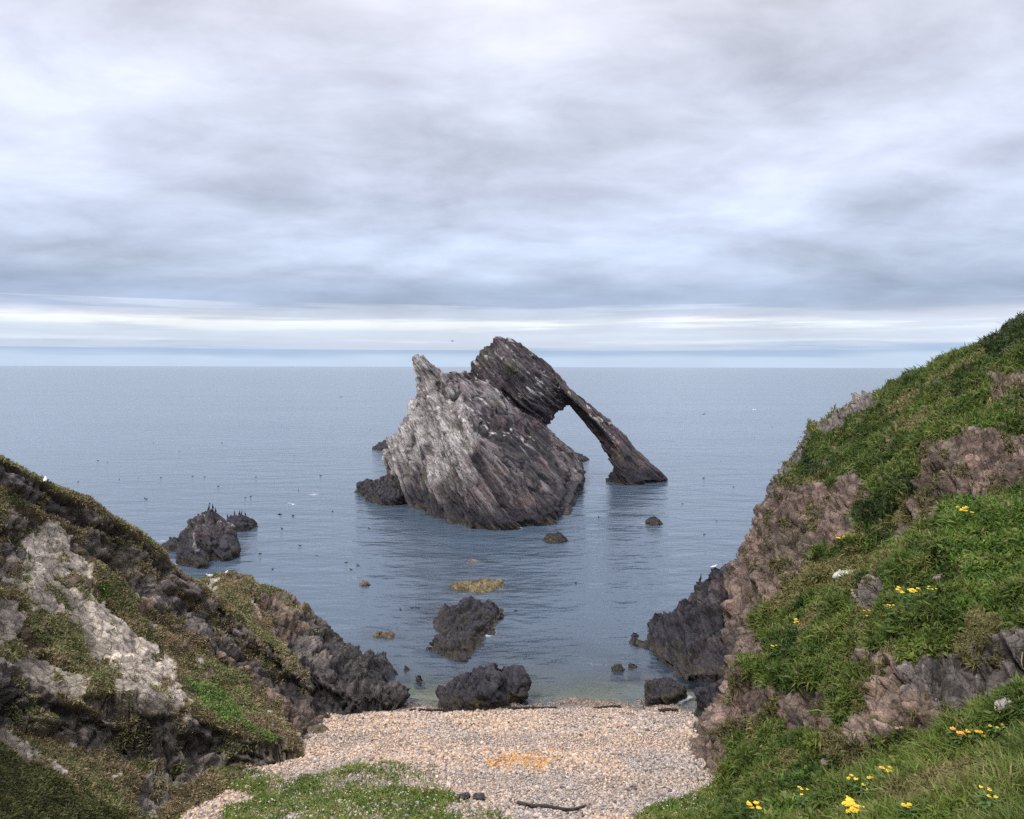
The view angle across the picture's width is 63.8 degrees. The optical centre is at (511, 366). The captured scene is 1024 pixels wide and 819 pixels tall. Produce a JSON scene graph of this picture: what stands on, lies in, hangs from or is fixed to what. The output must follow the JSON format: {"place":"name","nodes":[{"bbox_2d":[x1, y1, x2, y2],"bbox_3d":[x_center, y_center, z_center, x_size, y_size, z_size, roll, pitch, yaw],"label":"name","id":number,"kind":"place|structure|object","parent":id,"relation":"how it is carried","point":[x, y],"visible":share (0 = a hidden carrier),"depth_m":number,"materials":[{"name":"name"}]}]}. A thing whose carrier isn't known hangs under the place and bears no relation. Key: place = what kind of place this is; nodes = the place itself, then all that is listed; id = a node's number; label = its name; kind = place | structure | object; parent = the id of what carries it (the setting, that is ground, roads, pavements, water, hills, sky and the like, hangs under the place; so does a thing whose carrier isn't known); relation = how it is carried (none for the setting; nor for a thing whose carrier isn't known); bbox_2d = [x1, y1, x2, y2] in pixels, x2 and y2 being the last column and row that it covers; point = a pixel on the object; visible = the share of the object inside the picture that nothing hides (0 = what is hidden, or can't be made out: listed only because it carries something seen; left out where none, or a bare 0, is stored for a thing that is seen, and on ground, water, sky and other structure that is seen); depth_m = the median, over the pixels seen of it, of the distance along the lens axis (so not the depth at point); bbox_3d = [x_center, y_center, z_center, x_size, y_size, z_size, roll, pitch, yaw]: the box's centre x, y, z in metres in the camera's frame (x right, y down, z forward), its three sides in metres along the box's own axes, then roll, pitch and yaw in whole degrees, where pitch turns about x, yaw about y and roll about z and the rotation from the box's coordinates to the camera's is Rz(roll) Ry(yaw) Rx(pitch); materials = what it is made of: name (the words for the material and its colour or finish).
{"place":"outdoors","nodes":[
{"label":"outdoors","id":0,"kind":"place"},
{"bbox_2d":[0,458,417,818],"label":"hillside","id":1,"kind":"structure","parent":0,"point":[350,679],"depth_m":23.90,"materials":[{"name":"grey stone"}]},
{"bbox_2d":[0,454,329,818],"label":"heath","id":2,"kind":"object","parent":1,"relation":"on","point":[85,755],"visible":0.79,"depth_m":21.66,"materials":[{"name":"green plant"}]},
{"bbox_2d":[0,481,345,815],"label":"heath tufts","id":3,"kind":"object","parent":1,"relation":"on","point":[166,683],"visible":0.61,"depth_m":22.70,"materials":[{"name":"green plant"}]},
{"bbox_2d":[190,609,713,818],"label":"beach","id":4,"kind":"structure","parent":0,"point":[595,683],"depth_m":29.97,"materials":[{"name":"beige gravel"}]},
{"bbox_2d":[168,765,712,818],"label":"white flowers","id":5,"kind":"object","parent":4,"relation":"on","point":[406,800],"visible":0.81,"depth_m":20.03,"materials":[{"name":"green plant"}]},
{"bbox_2d":[167,758,716,818],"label":"shore grass","id":6,"kind":"structure","parent":4,"relation":"on","point":[332,804],"depth_m":20.20,"materials":[{"name":"green plant"}]},
{"bbox_2d":[180,697,715,818],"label":"pebbles","id":7,"kind":"object","parent":4,"relation":"on","point":[632,770],"visible":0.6,"depth_m":23.50,"materials":[{"name":"gravel"}]},
{"bbox_2d":[472,792,484,800],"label":"beach stone","id":8,"kind":"object","parent":4,"relation":"on","point":[478,796],"visible":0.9,"depth_m":20.11,"materials":[{"name":"grey stone"}]},
{"bbox_2d":[435,663,531,711],"bbox_3d":[-1.274,11.832,30.099,3.382,1.886,3.583,0,0,-26],"label":"shore rock","id":9,"kind":"object","parent":4,"relation":"on","point":[491,686],"visible":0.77,"depth_m":29.17,"materials":[{"name":"grey stone"}]},
{"bbox_2d":[409,705,677,711],"bbox_3d":[1.970,11.893,28.544,11.067,0.182,0.743,0,0,0],"label":"seaweed","id":10,"kind":"object","parent":4,"relation":"on","point":[535,707],"visible":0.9,"depth_m":28.55,"materials":[{"name":"plant"}]},
{"bbox_2d":[517,800,586,810],"bbox_3d":[0.954,10.501,19.671,1.689,0.221,0.547,0,0,0],"label":"driftwood","id":11,"kind":"object","parent":4,"relation":"on","point":[520,803],"visible":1,"depth_m":19.66,"materials":[{"name":"wood"}]},
{"bbox_2d":[644,676,687,706],"bbox_3d":[5.412,11.904,29.720,1.450,1.083,2.129,0,0,35],"label":"shore rock","id":12,"kind":"object","parent":4,"relation":"on","point":[664,690],"visible":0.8,"depth_m":29.51,"materials":[{"name":"grey stone"}]},
{"bbox_2d":[692,682,721,717],"bbox_3d":[6.969,11.655,28.414,1.371,1.556,1.887,0,0,25],"label":"shore rock","id":13,"kind":"object","parent":4,"relation":"on","point":[705,694],"visible":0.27,"depth_m":27.93,"materials":[{"name":"grey stone"}]},
{"bbox_2d":[0,366,917,700],"bbox_3d":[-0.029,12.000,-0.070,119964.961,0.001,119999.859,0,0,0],"label":"sea","id":14,"kind":"structure","parent":0,"point":[178,446],"depth_m":84.81,"materials":[{"name":"liquid"}]},
{"bbox_2d":[161,509,240,568],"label":"rock islet","id":15,"kind":"object","parent":14,"relation":"in","point":[202,540],"visible":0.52,"depth_m":51.80,"materials":[{"name":"grey stone"}]},
{"bbox_2d":[226,514,257,531],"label":"rock islet","id":16,"kind":"object","parent":14,"relation":"in","point":[241,523],"visible":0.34,"depth_m":60.30,"materials":[{"name":"grey stone"}]},
{"bbox_2d":[359,580,370,586],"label":"tidal reef","id":17,"kind":"object","parent":14,"relation":"in","point":[363,583],"visible":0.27,"depth_m":45.01},
{"bbox_2d":[372,440,387,450],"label":"shore rock","id":18,"kind":"object","parent":14,"relation":"in","point":[380,446],"visible":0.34,"depth_m":118.17,"materials":[{"name":"grey stone"}]},
{"bbox_2d":[355,472,405,505],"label":"shore rock","id":19,"kind":"object","parent":14,"relation":"in","point":[385,490],"visible":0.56,"depth_m":72.59,"materials":[{"name":"grey stone"}]},
{"bbox_2d":[373,631,395,638],"bbox_3d":[-5.673,12.416,36.676,1.414,1.314,1.150,0,0,0],"label":"tidal reef","id":20,"kind":"object","parent":14,"relation":"in","point":[387,635],"visible":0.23,"depth_m":36.51},
{"bbox_2d":[402,665,410,682],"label":"boulder","id":21,"kind":"object","parent":14,"relation":"in","point":[406,677],"visible":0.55,"depth_m":32.47,"materials":[{"name":"grey stone"}]},
{"bbox_2d":[414,675,425,689],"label":"boulder","id":22,"kind":"object","parent":14,"relation":"in","point":[419,683],"visible":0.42,"depth_m":31.36,"materials":[{"name":"grey stone"}]},
{"bbox_2d":[426,595,504,676],"bbox_3d":[-2.306,12.804,36.737,3.530,3.312,7.621,0,0,9],"label":"shore rock","id":23,"kind":"object","parent":14,"relation":"in","point":[462,627],"visible":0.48,"depth_m":36.64,"materials":[{"name":"grey stone"}]},
{"bbox_2d":[450,578,504,592],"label":"tidal reef","id":24,"kind":"object","parent":14,"relation":"in","point":[482,585],"visible":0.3,"depth_m":44.47},
{"bbox_2d":[382,336,667,530],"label":"sea stack","id":25,"kind":"object","parent":14,"relation":"in","point":[480,445],"visible":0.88,"depth_m":71.90,"materials":[{"name":"grey stone"}]},
{"bbox_2d":[542,531,567,543],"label":"shore rock","id":26,"kind":"object","parent":14,"relation":"in","point":[555,538],"visible":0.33,"depth_m":56.24,"materials":[{"name":"stone"}]},
{"bbox_2d":[575,452,588,461],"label":"shore rock","id":27,"kind":"object","parent":14,"relation":"in","point":[582,458],"visible":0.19,"depth_m":105.08,"materials":[{"name":"grey stone"}]},
{"bbox_2d":[610,663,625,682],"bbox_3d":[4.219,12.431,32.619,0.599,1.338,0.554,0,0,-45],"label":"boulder","id":28,"kind":"object","parent":14,"relation":"in","point":[618,672],"visible":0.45,"depth_m":32.47,"materials":[{"name":"grey stone"}]},
{"bbox_2d":[627,663,641,681],"bbox_3d":[4.887,12.478,32.915,0.681,1.273,0.571,0,0,0],"label":"boulder","id":29,"kind":"object","parent":14,"relation":"in","point":[634,674],"visible":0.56,"depth_m":32.79,"materials":[{"name":"grey stone"}]},
{"bbox_2d":[645,516,662,525],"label":"shore rock","id":30,"kind":"object","parent":14,"relation":"in","point":[653,521],"visible":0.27,"depth_m":62.55,"materials":[{"name":"stone"}]},
{"bbox_2d":[647,613,662,626],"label":"boulder","id":31,"kind":"object","parent":14,"relation":"in","point":[654,619],"visible":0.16,"depth_m":37.89,"materials":[{"name":"grey stone"}]},
{"bbox_2d":[629,564,729,690],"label":"crag","id":32,"kind":"structure","parent":14,"relation":"in","point":[683,643],"depth_m":34.14,"materials":[{"name":"grey stone"}]},
{"bbox_2d":[0,0,1023,367],"label":"sky","id":33,"kind":"structure","parent":0,"point":[308,183],"materials":[{"name":"grey"}]},
{"bbox_2d":[689,316,1023,817],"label":"headland","id":34,"kind":"structure","parent":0,"point":[924,684],"depth_m":25.08,"materials":[{"name":"stone"}]},
{"bbox_2d":[746,801,761,818],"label":"ragwort","id":35,"kind":"object","parent":34,"relation":"on","point":[750,806],"visible":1,"depth_m":11.23,"materials":[{"name":"plant"}]},
{"bbox_2d":[793,618,798,632],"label":"ragwort","id":36,"kind":"object","parent":34,"relation":"on","point":[795,625],"visible":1,"depth_m":22.30,"materials":[{"name":"yellow plant"}]},
{"bbox_2d":[795,786,808,807],"bbox_3d":[4.002,5.974,11.334,0.205,0.331,0.204,0,0,-29],"label":"ragwort","id":37,"kind":"object","parent":34,"relation":"on","point":[800,798],"visible":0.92,"depth_m":11.33,"materials":[{"name":"green plant"}]},
{"bbox_2d":[658,311,1023,818],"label":"grass","id":38,"kind":"structure","parent":34,"relation":"on","point":[1002,770],"depth_m":19.02,"materials":[{"name":"green plant"}]},
{"bbox_2d":[832,569,852,580],"bbox_3d":[10.860,6.671,26.484,1.055,0.560,0.743,0,0,0],"label":"flat stone","id":39,"kind":"object","parent":38,"relation":"on","point":[836,574],"visible":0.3,"depth_m":26.45,"materials":[{"name":"white stone"}]},
{"bbox_2d":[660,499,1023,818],"bbox_3d":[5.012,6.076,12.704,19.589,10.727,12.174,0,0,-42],"label":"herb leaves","id":40,"kind":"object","parent":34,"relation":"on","point":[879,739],"visible":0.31,"depth_m":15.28,"materials":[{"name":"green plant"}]},
{"bbox_2d":[840,796,863,818],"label":"ragwort","id":41,"kind":"object","parent":34,"relation":"on","point":[849,802],"visible":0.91,"depth_m":6.13,"materials":[{"name":"yellow plant"}]},
{"bbox_2d":[846,774,871,793],"bbox_3d":[3.222,3.858,7.509,0.254,0.203,0.307,0,0,-30],"label":"ragwort","id":42,"kind":"object","parent":34,"relation":"on","point":[855,787],"visible":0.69,"depth_m":7.51,"materials":[{"name":"plant"}]},
{"bbox_2d":[706,363,1023,771],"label":"rock outcrops","id":43,"kind":"object","parent":34,"relation":"on","point":[836,746],"visible":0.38,"depth_m":22.25,"materials":[{"name":"grey stone"}]},
{"bbox_2d":[875,766,891,779],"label":"ragwort","id":44,"kind":"object","parent":34,"relation":"on","point":[882,768],"visible":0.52,"depth_m":7.26,"materials":[{"name":"yellow plant"}]},
{"bbox_2d":[886,604,894,617],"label":"ragwort","id":45,"kind":"object","parent":34,"relation":"on","point":[890,609],"visible":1,"depth_m":15.92,"materials":[{"name":"plant"}]},
{"bbox_2d":[896,586,920,610],"bbox_3d":[7.668,4.508,15.875,0.472,0.518,0.505,0,0,0],"label":"ragwort","id":46,"kind":"object","parent":34,"relation":"on","point":[911,596],"visible":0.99,"depth_m":15.87,"materials":[{"name":"green plant"}]},
{"bbox_2d":[896,802,920,818],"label":"ragwort","id":47,"kind":"object","parent":34,"relation":"on","point":[907,811],"visible":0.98,"depth_m":5.49,"materials":[{"name":"plant"}]},
{"bbox_2d":[926,586,937,601],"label":"ragwort","id":48,"kind":"object","parent":34,"relation":"on","point":[932,594],"visible":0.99,"depth_m":15.48,"materials":[{"name":"green plant"}]},
{"bbox_2d":[932,573,944,579],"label":"loose stone","id":49,"kind":"object","parent":34,"relation":"on","point":[938,577],"visible":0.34,"depth_m":17.68,"materials":[{"name":"grey stone"}]},
{"bbox_2d":[945,727,971,746],"bbox_3d":[3.761,3.126,6.874,0.231,0.203,0.185,0,0,-21],"label":"ragwort","id":50,"kind":"object","parent":34,"relation":"on","point":[960,734],"visible":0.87,"depth_m":6.84,"materials":[{"name":"plant"}]},
{"bbox_2d":[956,506,973,519],"bbox_3d":[10.501,3.450,19.061,0.276,0.429,0.394,0,0,0],"label":"ragwort","id":51,"kind":"object","parent":34,"relation":"on","point":[965,512],"visible":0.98,"depth_m":19.06,"materials":[{"name":"yellow plant"}]},
{"bbox_2d":[966,729,990,742],"bbox_3d":[3.853,3.089,6.801,0.200,0.153,0.178,0,0,0],"label":"ragwort","id":52,"kind":"object","parent":34,"relation":"on","point":[976,733],"visible":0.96,"depth_m":6.79,"materials":[{"name":"plant"}]},
{"bbox_2d":[974,785,1002,807],"bbox_3d":[2.970,2.723,5.129,0.164,0.181,0.160,0,0,-33],"label":"ragwort","id":53,"kind":"object","parent":34,"relation":"on","point":[989,803],"visible":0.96,"depth_m":5.12,"materials":[{"name":"green plant"}]},
{"bbox_2d":[986,725,1004,732],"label":"ragwort","id":54,"kind":"object","parent":34,"relation":"on","point":[996,728],"visible":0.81,"depth_m":6.78,"materials":[{"name":"green plant"}]},
{"bbox_2d":[994,697,1011,714],"bbox_3d":[4.146,2.883,6.921,0.162,0.167,0.106,0,0,0],"label":"loose stone","id":55,"kind":"object","parent":34,"relation":"on","point":[1001,702],"visible":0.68,"depth_m":6.90,"materials":[{"name":"grey stone"}]}
]}

